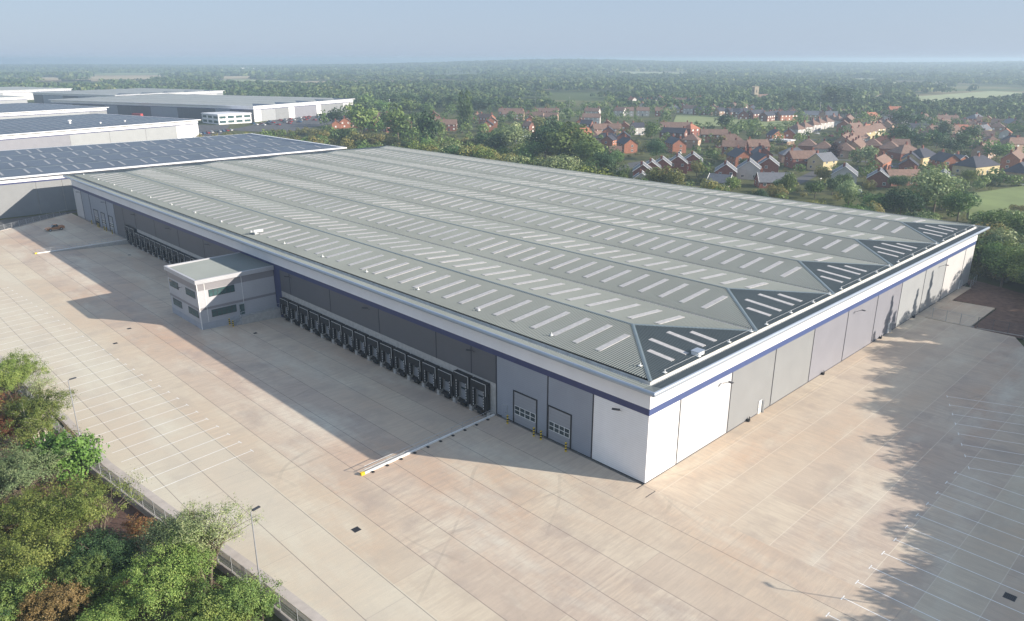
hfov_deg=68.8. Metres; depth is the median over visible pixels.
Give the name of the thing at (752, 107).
house
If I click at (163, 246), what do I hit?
dock door
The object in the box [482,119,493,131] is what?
house
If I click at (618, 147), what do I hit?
house
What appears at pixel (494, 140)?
tree
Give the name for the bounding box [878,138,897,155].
house
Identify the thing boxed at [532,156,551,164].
shrub
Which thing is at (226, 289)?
window
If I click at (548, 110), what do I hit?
house
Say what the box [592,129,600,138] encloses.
house
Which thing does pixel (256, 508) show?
street lamp
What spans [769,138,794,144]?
garage block
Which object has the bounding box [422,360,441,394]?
dock door
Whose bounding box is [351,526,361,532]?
drain cover
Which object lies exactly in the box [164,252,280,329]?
office block
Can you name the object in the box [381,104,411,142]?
tree
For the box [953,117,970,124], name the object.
house
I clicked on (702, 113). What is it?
house
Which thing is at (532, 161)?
tree
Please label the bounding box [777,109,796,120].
house
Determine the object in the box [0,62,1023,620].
ground
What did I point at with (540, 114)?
house
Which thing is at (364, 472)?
guard rail
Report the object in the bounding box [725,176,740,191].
tree
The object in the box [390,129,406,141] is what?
tree
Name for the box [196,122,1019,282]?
scrub
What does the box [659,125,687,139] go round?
house
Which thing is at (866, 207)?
tree
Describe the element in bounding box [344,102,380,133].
tree
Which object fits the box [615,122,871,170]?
road
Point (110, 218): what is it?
loading door
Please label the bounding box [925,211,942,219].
tree
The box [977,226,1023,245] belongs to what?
tree
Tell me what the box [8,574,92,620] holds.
tree
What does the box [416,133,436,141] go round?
tree
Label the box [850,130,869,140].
house
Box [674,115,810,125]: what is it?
playing field
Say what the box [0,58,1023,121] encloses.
woodland
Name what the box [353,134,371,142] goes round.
shrub
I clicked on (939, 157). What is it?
house
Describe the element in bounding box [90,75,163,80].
stubble field
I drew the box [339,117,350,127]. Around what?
house
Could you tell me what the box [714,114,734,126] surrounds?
tree
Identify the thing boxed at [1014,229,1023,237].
tree
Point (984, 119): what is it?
shrub
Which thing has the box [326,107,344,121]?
tree
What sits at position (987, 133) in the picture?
house
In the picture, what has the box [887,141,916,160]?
house
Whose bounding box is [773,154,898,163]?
road
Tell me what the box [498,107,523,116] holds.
house
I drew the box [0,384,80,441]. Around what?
tree
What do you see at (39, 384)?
tree
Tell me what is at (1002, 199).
meadow
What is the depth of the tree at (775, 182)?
299.31 m
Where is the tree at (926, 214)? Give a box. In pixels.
[915,209,938,218]
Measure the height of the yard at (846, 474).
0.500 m
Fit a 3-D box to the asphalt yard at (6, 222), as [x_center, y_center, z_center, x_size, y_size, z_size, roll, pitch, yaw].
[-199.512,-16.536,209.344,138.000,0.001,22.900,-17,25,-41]
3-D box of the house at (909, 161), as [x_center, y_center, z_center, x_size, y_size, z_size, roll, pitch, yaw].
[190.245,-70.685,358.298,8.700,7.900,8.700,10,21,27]
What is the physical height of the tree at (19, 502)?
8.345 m
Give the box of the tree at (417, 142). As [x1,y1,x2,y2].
[410,140,437,149]
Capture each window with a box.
[169,279,178,289]
[173,298,181,307]
[185,287,195,298]
[188,306,198,317]
[208,285,234,296]
[211,304,236,316]
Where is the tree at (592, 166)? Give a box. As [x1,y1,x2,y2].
[579,157,598,169]
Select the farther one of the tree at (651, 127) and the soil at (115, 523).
the tree at (651, 127)
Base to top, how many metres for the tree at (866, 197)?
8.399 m
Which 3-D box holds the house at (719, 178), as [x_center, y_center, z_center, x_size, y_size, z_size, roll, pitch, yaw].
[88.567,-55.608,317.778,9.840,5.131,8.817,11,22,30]
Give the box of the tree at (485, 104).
[479,98,498,108]
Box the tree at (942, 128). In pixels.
[932,120,955,136]
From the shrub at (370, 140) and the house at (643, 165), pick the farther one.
the shrub at (370, 140)
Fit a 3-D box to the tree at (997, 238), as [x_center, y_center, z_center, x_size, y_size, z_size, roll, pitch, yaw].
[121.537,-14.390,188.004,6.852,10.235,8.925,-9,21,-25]
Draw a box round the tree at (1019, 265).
[998,245,1023,283]
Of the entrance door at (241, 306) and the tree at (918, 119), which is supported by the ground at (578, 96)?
the tree at (918, 119)
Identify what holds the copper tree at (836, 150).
on the ground at (578, 96)
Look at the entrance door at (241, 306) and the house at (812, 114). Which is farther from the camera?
the house at (812, 114)
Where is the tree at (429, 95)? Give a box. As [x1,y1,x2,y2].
[419,91,440,102]
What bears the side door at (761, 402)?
in the warehouse at (451, 304)
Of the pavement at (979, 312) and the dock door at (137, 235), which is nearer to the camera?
the pavement at (979, 312)
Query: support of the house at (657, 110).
on the ground at (578, 96)
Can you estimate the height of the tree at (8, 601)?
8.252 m
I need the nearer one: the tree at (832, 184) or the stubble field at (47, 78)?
the tree at (832, 184)
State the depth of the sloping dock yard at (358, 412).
129.61 m
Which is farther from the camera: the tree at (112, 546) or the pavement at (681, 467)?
the pavement at (681, 467)
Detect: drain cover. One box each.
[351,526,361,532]
[1002,592,1016,601]
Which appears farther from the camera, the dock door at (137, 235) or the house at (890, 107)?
the house at (890, 107)
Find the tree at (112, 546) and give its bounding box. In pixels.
[52,523,158,590]
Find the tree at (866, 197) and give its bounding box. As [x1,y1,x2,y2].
[855,191,893,209]
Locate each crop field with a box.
[220,79,305,82]
[608,71,682,73]
[919,91,1021,101]
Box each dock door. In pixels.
[124,225,133,245]
[129,227,138,248]
[134,232,144,250]
[140,234,148,253]
[145,237,154,255]
[150,239,159,258]
[155,241,165,261]
[161,244,171,263]
[167,246,175,263]
[173,249,180,262]
[179,252,186,262]
[185,255,193,261]
[279,297,294,323]
[289,301,304,327]
[299,305,314,332]
[309,310,324,337]
[320,315,335,343]
[331,320,347,348]
[342,325,358,354]
[354,330,371,360]
[367,336,384,366]
[380,341,397,373]
[393,347,411,380]
[407,354,426,387]
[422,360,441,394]
[437,367,457,402]
[453,369,474,410]
[470,377,491,415]
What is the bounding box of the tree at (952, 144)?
[937,137,964,152]
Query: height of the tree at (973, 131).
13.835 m
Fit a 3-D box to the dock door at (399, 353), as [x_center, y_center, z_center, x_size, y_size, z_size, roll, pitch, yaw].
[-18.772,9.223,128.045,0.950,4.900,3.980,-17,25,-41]
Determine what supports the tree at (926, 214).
on the ground at (578, 96)
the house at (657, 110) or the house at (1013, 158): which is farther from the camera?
the house at (657, 110)
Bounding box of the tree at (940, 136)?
[924,129,949,148]
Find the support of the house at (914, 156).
on the ground at (578, 96)
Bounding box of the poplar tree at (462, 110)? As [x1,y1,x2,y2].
[457,90,466,132]
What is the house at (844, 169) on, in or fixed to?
on the ground at (578, 96)
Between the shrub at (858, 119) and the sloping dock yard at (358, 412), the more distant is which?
the shrub at (858, 119)
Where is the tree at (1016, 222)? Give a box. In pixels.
[991,208,1023,234]
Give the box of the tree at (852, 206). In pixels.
[840,203,863,209]
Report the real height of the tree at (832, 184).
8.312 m
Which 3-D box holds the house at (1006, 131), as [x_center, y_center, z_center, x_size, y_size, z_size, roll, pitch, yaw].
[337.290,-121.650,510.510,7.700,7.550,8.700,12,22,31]
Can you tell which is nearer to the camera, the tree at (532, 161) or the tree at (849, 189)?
the tree at (849, 189)
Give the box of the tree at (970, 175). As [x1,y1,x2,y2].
[959,169,983,181]
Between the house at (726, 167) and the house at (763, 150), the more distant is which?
the house at (763, 150)
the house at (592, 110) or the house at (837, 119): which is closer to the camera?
the house at (837, 119)
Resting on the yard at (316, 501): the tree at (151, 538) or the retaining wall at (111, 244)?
the retaining wall at (111, 244)
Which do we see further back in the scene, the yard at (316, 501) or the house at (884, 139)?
the house at (884, 139)
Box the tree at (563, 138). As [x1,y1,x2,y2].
[539,121,596,163]
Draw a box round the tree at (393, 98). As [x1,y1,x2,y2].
[386,94,402,103]
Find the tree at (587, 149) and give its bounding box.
[572,138,607,165]
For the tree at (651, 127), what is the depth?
477.61 m
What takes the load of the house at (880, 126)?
on the ground at (578, 96)
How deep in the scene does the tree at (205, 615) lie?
67.44 m
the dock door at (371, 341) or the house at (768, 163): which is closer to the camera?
the dock door at (371, 341)
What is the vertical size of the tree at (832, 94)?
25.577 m
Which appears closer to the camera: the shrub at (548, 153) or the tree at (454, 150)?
the tree at (454, 150)
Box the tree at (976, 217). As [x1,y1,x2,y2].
[967,216,990,225]
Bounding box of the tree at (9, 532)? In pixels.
[0,502,31,545]
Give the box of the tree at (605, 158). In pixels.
[592,145,619,170]
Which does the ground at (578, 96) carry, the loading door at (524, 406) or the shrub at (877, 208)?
the shrub at (877, 208)
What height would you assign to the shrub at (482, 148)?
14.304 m
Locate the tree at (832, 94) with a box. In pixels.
[820,86,846,103]
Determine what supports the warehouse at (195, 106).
on the ground at (578, 96)
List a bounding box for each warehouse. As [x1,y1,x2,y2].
[0,87,72,99]
[0,95,27,103]
[0,103,108,118]
[0,113,200,150]
[0,133,346,218]
[30,88,224,103]
[50,94,352,121]
[63,146,989,484]
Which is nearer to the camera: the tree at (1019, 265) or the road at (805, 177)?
the tree at (1019, 265)
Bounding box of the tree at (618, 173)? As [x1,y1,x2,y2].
[597,158,628,176]
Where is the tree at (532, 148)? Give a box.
[520,141,546,157]
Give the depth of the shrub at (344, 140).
445.40 m
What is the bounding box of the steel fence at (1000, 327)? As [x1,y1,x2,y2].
[977,318,1023,339]
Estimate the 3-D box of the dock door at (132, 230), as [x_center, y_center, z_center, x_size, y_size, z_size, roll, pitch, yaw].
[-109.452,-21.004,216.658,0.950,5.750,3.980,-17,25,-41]
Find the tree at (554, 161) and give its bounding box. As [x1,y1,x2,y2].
[530,153,574,169]
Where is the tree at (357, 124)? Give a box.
[350,119,364,131]
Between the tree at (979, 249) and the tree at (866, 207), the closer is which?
the tree at (979, 249)
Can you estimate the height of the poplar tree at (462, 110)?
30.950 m
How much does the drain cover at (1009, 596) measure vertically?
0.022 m
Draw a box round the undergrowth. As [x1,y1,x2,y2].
[0,391,172,620]
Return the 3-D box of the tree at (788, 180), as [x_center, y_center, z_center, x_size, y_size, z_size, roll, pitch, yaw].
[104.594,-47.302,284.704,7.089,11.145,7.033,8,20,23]
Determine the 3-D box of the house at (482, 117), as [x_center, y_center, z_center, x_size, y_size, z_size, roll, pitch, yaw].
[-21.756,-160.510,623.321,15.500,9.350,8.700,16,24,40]
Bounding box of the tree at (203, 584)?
[164,566,286,620]
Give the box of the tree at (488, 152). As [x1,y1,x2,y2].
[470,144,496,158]
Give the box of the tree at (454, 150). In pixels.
[442,144,473,156]
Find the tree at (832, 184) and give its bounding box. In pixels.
[826,176,842,194]
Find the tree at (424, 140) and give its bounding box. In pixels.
[420,136,433,147]
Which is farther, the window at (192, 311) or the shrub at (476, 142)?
the shrub at (476, 142)
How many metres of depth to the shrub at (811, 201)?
242.84 m
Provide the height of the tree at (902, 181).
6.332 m
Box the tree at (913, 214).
[905,207,935,218]
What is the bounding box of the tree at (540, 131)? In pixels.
[523,125,555,158]
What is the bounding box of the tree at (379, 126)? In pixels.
[360,119,386,133]
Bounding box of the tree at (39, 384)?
[18,374,58,397]
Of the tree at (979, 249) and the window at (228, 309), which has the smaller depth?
the window at (228, 309)
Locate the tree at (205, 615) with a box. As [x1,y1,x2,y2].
[162,576,258,620]
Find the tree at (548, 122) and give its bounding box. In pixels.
[540,115,559,144]
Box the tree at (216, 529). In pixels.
[143,492,266,587]
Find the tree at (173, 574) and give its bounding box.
[101,518,222,620]
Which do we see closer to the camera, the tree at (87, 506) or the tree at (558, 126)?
the tree at (87, 506)
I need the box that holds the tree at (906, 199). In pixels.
[877,186,926,214]
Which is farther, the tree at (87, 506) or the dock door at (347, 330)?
the dock door at (347, 330)
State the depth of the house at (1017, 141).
431.96 m
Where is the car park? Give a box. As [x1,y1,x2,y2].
[233,113,350,132]
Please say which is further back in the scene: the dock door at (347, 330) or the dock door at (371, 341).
the dock door at (347, 330)
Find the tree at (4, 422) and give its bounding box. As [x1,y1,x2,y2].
[0,391,47,445]
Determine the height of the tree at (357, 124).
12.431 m
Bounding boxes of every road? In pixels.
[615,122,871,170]
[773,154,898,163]
[794,157,969,184]
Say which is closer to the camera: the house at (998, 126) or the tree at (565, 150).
the tree at (565, 150)
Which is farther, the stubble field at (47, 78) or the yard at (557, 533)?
the stubble field at (47, 78)
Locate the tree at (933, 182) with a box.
[909,164,967,212]
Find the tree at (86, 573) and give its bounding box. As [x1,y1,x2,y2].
[45,550,112,613]
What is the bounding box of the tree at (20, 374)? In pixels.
[0,348,56,400]
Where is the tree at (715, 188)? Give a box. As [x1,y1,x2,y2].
[708,185,725,190]
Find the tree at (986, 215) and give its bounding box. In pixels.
[968,209,1023,226]
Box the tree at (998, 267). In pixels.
[981,246,1022,286]
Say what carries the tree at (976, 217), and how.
on the ground at (578, 96)
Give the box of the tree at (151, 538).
[123,508,213,565]
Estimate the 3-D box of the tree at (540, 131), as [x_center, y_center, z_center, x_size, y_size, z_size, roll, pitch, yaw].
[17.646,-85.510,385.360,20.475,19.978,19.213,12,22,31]
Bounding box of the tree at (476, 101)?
[470,97,488,105]
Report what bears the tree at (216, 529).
on the soil at (115, 523)
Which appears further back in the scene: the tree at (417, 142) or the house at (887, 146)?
the house at (887, 146)
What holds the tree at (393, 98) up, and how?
on the ground at (578, 96)
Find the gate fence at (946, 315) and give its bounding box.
[918,305,974,327]
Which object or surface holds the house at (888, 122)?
on the ground at (578, 96)
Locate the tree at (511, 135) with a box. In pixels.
[498,124,531,149]
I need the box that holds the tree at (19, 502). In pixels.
[0,481,101,551]
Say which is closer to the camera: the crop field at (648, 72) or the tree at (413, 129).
the tree at (413, 129)
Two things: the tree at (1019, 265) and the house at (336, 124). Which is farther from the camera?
the house at (336, 124)
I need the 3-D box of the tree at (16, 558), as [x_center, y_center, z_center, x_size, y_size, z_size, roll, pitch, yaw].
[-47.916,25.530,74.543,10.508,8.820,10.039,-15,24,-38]
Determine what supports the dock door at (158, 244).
in the warehouse at (451, 304)
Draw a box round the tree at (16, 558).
[0,513,80,593]
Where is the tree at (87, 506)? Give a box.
[20,462,151,539]
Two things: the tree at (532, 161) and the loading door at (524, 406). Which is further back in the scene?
the tree at (532, 161)
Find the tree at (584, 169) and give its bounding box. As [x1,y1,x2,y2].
[573,165,613,174]
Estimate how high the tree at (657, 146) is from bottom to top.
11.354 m
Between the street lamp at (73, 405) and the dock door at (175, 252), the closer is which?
the street lamp at (73, 405)
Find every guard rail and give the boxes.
[35,236,125,253]
[360,409,494,475]
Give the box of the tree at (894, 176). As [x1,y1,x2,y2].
[887,175,910,187]
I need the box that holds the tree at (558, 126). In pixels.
[548,120,566,129]
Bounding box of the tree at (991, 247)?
[979,241,1013,281]
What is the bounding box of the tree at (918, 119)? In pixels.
[905,113,928,123]
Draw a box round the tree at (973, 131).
[958,124,984,137]
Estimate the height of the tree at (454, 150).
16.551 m
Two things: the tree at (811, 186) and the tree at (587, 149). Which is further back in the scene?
the tree at (587, 149)
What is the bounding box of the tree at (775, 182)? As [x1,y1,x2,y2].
[770,179,781,187]
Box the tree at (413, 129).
[407,125,418,139]
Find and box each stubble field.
[5,77,60,80]
[45,76,289,79]
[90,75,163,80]
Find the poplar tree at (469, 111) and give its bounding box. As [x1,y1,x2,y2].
[463,90,473,132]
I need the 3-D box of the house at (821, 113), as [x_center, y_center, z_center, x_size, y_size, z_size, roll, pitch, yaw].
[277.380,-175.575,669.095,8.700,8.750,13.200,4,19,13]
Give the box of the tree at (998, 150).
[982,139,1014,159]
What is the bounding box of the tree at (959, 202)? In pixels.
[937,191,982,221]
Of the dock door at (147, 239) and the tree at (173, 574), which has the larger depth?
the dock door at (147, 239)
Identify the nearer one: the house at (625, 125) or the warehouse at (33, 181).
the warehouse at (33, 181)
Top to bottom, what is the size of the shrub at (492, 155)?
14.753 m
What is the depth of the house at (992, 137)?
447.15 m
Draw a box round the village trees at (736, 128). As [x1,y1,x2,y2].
[242,86,1023,218]
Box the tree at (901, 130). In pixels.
[886,123,921,138]
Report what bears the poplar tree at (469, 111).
on the ground at (578, 96)
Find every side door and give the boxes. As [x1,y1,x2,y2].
[502,404,507,418]
[757,399,764,413]
[886,322,891,333]
[957,279,962,288]
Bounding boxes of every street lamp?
[68,377,79,435]
[250,505,260,580]
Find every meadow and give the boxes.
[94,72,267,74]
[969,186,1023,229]
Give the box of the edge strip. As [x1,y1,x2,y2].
[0,355,326,620]
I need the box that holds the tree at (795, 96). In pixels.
[784,90,806,101]
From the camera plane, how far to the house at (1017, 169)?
327.16 m
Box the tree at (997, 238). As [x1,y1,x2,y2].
[980,233,1004,252]
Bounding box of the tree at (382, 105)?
[371,99,390,109]
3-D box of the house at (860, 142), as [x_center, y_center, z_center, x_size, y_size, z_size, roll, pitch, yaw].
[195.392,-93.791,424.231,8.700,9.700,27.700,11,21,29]
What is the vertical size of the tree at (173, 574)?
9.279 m
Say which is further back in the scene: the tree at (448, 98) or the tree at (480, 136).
the tree at (448, 98)
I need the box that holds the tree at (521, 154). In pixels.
[503,149,531,162]
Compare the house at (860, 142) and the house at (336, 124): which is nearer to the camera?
the house at (860, 142)
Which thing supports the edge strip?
on the yard at (316, 501)
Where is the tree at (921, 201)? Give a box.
[912,192,927,212]
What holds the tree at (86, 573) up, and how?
on the ground at (578, 96)
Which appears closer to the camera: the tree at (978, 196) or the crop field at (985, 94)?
the tree at (978, 196)
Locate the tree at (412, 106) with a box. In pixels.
[397,98,419,113]
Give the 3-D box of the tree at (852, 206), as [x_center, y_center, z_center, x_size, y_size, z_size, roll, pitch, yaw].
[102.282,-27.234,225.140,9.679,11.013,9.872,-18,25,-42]
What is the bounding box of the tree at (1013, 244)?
[994,239,1021,251]
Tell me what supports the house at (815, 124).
on the ground at (578, 96)
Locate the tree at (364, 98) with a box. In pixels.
[357,92,375,102]
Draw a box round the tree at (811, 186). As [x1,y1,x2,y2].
[804,180,826,198]
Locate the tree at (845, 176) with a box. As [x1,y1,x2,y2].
[835,172,854,183]
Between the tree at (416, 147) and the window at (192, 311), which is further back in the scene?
the tree at (416, 147)
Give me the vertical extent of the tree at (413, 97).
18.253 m
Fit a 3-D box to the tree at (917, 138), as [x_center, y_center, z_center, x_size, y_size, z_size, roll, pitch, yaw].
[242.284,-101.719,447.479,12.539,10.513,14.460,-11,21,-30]
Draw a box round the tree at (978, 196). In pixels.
[953,188,979,202]
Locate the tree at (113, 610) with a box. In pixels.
[75,583,144,620]
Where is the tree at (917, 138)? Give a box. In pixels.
[905,132,931,147]
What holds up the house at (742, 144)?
on the ground at (578, 96)
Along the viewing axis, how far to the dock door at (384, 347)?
130.51 m
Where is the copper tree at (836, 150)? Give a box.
[826,142,842,157]
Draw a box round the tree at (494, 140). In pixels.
[481,128,508,152]
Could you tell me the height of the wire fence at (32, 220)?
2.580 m
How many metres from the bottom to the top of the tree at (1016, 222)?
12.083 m
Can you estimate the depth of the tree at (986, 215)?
219.73 m
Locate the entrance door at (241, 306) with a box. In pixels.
[239,303,245,314]
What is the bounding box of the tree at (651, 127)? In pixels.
[642,120,662,138]
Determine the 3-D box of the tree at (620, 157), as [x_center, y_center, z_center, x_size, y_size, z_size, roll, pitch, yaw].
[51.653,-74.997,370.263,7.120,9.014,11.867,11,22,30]
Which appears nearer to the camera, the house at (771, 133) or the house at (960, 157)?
the house at (960, 157)
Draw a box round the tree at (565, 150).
[554,146,576,160]
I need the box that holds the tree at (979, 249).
[972,237,994,268]
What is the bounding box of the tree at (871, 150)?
[856,145,878,164]
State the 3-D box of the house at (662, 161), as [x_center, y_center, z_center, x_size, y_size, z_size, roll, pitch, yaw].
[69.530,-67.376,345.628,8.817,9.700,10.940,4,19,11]
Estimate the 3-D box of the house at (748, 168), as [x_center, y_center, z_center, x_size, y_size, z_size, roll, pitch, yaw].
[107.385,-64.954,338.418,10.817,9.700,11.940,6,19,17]
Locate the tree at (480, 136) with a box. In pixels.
[474,132,491,144]
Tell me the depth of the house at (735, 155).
374.07 m
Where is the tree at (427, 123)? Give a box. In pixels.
[410,110,440,138]
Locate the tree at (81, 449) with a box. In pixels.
[13,424,109,487]
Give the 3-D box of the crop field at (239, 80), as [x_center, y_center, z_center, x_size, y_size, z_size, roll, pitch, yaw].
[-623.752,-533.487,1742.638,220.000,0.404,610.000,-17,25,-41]
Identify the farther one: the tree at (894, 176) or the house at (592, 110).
the house at (592, 110)
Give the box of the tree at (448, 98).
[440,94,462,103]
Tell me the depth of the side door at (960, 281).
174.29 m
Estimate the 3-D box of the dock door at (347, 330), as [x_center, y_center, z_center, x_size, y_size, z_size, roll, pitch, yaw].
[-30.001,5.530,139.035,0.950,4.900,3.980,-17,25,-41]
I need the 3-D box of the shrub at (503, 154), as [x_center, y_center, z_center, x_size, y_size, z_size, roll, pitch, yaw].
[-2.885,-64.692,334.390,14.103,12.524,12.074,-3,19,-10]
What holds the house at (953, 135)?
on the ground at (578, 96)
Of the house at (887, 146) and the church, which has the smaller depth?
the house at (887, 146)
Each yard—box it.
[0,212,64,229]
[0,213,556,590]
[39,244,486,470]
[198,125,229,136]
[271,445,926,620]
[656,318,1023,620]
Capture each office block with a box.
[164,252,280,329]
[201,111,251,124]
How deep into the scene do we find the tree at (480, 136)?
433.43 m
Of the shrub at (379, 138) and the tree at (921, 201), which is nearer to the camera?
the tree at (921, 201)
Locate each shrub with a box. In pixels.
[55,424,83,437]
[120,511,156,537]
[241,587,280,620]
[307,135,323,143]
[315,130,328,138]
[340,137,353,146]
[346,130,361,141]
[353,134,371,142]
[366,138,378,143]
[372,134,384,143]
[385,133,396,144]
[423,144,438,151]
[454,145,479,156]
[459,137,468,145]
[464,138,478,146]
[468,145,496,153]
[477,149,500,159]
[484,156,501,160]
[498,152,514,160]
[499,153,520,162]
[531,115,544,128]
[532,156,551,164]
[540,147,557,155]
[644,167,664,182]
[655,165,686,184]
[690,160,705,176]
[701,177,731,191]
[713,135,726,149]
[765,183,788,197]
[774,146,786,155]
[806,198,826,203]
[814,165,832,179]
[851,118,863,123]
[862,179,877,194]
[867,200,884,212]
[975,221,1010,243]
[981,116,990,121]
[998,208,1021,214]
[1008,204,1023,211]
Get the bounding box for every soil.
[0,387,252,620]
[954,278,1023,337]
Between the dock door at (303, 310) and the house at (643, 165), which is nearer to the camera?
the dock door at (303, 310)
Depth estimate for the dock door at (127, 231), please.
219.33 m
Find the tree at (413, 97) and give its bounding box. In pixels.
[401,92,421,102]
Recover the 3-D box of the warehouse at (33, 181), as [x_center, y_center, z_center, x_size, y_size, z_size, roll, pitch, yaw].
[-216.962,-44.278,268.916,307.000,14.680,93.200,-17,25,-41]
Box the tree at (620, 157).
[613,150,624,166]
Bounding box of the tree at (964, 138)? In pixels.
[952,131,972,153]
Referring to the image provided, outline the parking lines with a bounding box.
[0,287,1023,620]
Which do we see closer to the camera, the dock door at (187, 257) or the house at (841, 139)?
the dock door at (187, 257)
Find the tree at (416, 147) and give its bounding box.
[404,142,426,149]
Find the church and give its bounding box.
[751,86,767,96]
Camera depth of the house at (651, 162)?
331.82 m
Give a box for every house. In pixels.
[331,119,340,128]
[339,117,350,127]
[441,118,457,130]
[476,112,495,123]
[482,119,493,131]
[487,115,497,127]
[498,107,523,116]
[502,109,524,119]
[521,119,534,132]
[525,110,543,120]
[532,106,558,112]
[543,111,558,121]
[579,118,593,129]
[582,112,600,123]
[584,106,600,112]
[591,122,622,133]
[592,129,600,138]
[595,131,616,138]
[602,125,614,133]
[602,133,617,147]
[605,122,619,134]
[609,146,621,153]
[613,106,625,115]
[616,134,637,152]
[617,130,630,140]
[621,120,629,133]
[625,106,633,115]
[630,121,645,134]
[632,161,650,175]
[632,169,646,178]
[636,106,649,115]
[645,158,660,169]
[655,106,667,115]
[656,155,671,173]
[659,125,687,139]
[660,120,689,127]
[664,134,685,152]
[668,104,679,112]
[669,153,687,173]
[681,132,701,147]
[683,104,695,113]
[684,151,702,170]
[685,122,700,135]
[693,105,712,114]
[700,127,727,142]
[707,173,732,186]
[713,106,724,115]
[714,160,736,176]
[715,132,742,147]
[721,138,735,155]
[725,107,739,116]
[726,145,750,166]
[727,107,748,116]
[735,137,746,149]
[736,157,761,179]
[737,109,748,119]
[746,137,770,153]
[747,108,765,118]
[748,104,754,110]
[749,149,766,162]
[750,143,772,156]
[753,168,790,187]
[758,109,777,121]
[758,154,779,171]
[766,127,784,141]
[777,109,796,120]
[778,145,800,162]
[783,127,795,138]
[784,147,815,167]
[787,122,805,134]
[798,136,816,149]
[799,120,813,132]
[803,109,818,119]
[806,118,821,130]
[807,150,837,170]
[813,138,830,152]
[815,116,827,128]
[818,110,824,118]
[822,115,834,127]
[824,110,837,116]
[831,162,857,185]
[832,114,843,125]
[834,130,849,143]
[836,119,848,131]
[837,140,854,158]
[839,107,853,117]
[839,133,857,143]
[841,113,853,122]
[843,121,863,130]
[848,126,864,131]
[849,135,865,154]
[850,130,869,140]
[857,125,872,138]
[862,111,878,122]
[864,124,878,137]
[865,136,882,153]
[866,167,890,187]
[867,151,891,170]
[871,122,885,135]
[876,135,889,143]
[878,117,885,125]
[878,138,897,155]
[883,118,897,130]
[884,110,897,120]
[885,165,922,185]
[887,105,902,111]
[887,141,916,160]
[892,136,910,145]
[898,155,918,168]
[901,151,920,166]
[903,145,935,165]
[905,121,926,129]
[924,123,961,133]
[928,149,961,171]
[934,114,959,124]
[936,118,952,123]
[950,133,982,146]
[952,152,1000,175]
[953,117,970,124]
[954,151,968,159]
[956,123,973,131]
[965,112,982,120]
[971,138,995,158]
[975,123,992,133]
[976,115,986,121]
[977,134,999,146]
[978,120,990,126]
[981,128,994,137]
[990,117,1005,124]
[991,120,1004,130]
[996,135,1023,152]
[999,127,1012,137]
[999,146,1023,169]
[1000,133,1020,140]
[1002,116,1021,126]
[1002,158,1023,181]
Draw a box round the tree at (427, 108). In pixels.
[416,102,433,112]
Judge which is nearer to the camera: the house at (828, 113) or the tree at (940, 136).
the tree at (940, 136)
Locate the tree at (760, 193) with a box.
[750,189,768,196]
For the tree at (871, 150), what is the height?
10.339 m
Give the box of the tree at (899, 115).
[885,110,917,124]
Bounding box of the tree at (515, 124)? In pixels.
[503,121,521,133]
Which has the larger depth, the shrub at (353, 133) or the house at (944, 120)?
the house at (944, 120)
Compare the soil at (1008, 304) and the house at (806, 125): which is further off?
the house at (806, 125)
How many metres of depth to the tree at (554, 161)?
290.67 m
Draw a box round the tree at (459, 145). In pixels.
[433,140,464,152]
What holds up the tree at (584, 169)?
on the ground at (578, 96)
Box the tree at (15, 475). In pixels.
[0,435,70,503]
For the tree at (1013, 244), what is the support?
on the ground at (578, 96)
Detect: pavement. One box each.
[643,286,970,490]
[926,301,994,326]
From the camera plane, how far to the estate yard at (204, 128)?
581.12 m
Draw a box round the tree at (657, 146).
[643,138,667,159]
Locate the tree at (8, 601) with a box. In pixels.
[0,565,57,620]
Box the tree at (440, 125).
[432,119,445,136]
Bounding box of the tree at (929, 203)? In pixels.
[923,194,938,209]
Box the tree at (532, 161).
[526,157,546,165]
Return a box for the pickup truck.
[44,224,64,231]
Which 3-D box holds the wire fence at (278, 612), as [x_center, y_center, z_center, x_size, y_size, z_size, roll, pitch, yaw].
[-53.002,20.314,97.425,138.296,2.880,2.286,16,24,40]
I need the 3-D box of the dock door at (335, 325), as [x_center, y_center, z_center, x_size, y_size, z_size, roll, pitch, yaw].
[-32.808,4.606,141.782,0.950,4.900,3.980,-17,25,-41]
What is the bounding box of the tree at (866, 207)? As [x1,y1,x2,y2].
[850,202,875,210]
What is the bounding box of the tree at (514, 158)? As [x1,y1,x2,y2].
[502,155,529,164]
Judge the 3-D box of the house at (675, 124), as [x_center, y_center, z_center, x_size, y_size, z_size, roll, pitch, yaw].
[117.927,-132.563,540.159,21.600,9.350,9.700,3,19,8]
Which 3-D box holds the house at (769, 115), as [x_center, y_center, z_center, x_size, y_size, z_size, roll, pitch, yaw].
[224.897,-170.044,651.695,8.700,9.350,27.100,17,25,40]
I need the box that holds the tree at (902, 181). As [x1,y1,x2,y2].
[889,175,911,188]
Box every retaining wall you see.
[38,240,129,253]
[362,413,496,470]
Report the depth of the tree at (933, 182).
251.06 m
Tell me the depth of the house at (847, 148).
404.98 m
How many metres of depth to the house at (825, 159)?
361.23 m
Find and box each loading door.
[93,209,99,225]
[100,212,106,228]
[108,215,114,232]
[513,390,536,432]
[547,405,571,448]
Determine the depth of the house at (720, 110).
701.38 m
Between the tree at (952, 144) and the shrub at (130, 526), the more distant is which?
the tree at (952, 144)
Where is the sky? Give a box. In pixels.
[0,0,1023,62]
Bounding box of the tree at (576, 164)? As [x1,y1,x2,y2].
[556,153,585,170]
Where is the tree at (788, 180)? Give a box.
[778,171,796,198]
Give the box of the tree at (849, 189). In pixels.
[836,178,861,205]
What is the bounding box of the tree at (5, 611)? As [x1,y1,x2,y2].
[0,608,10,616]
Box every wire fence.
[0,210,65,230]
[2,370,308,620]

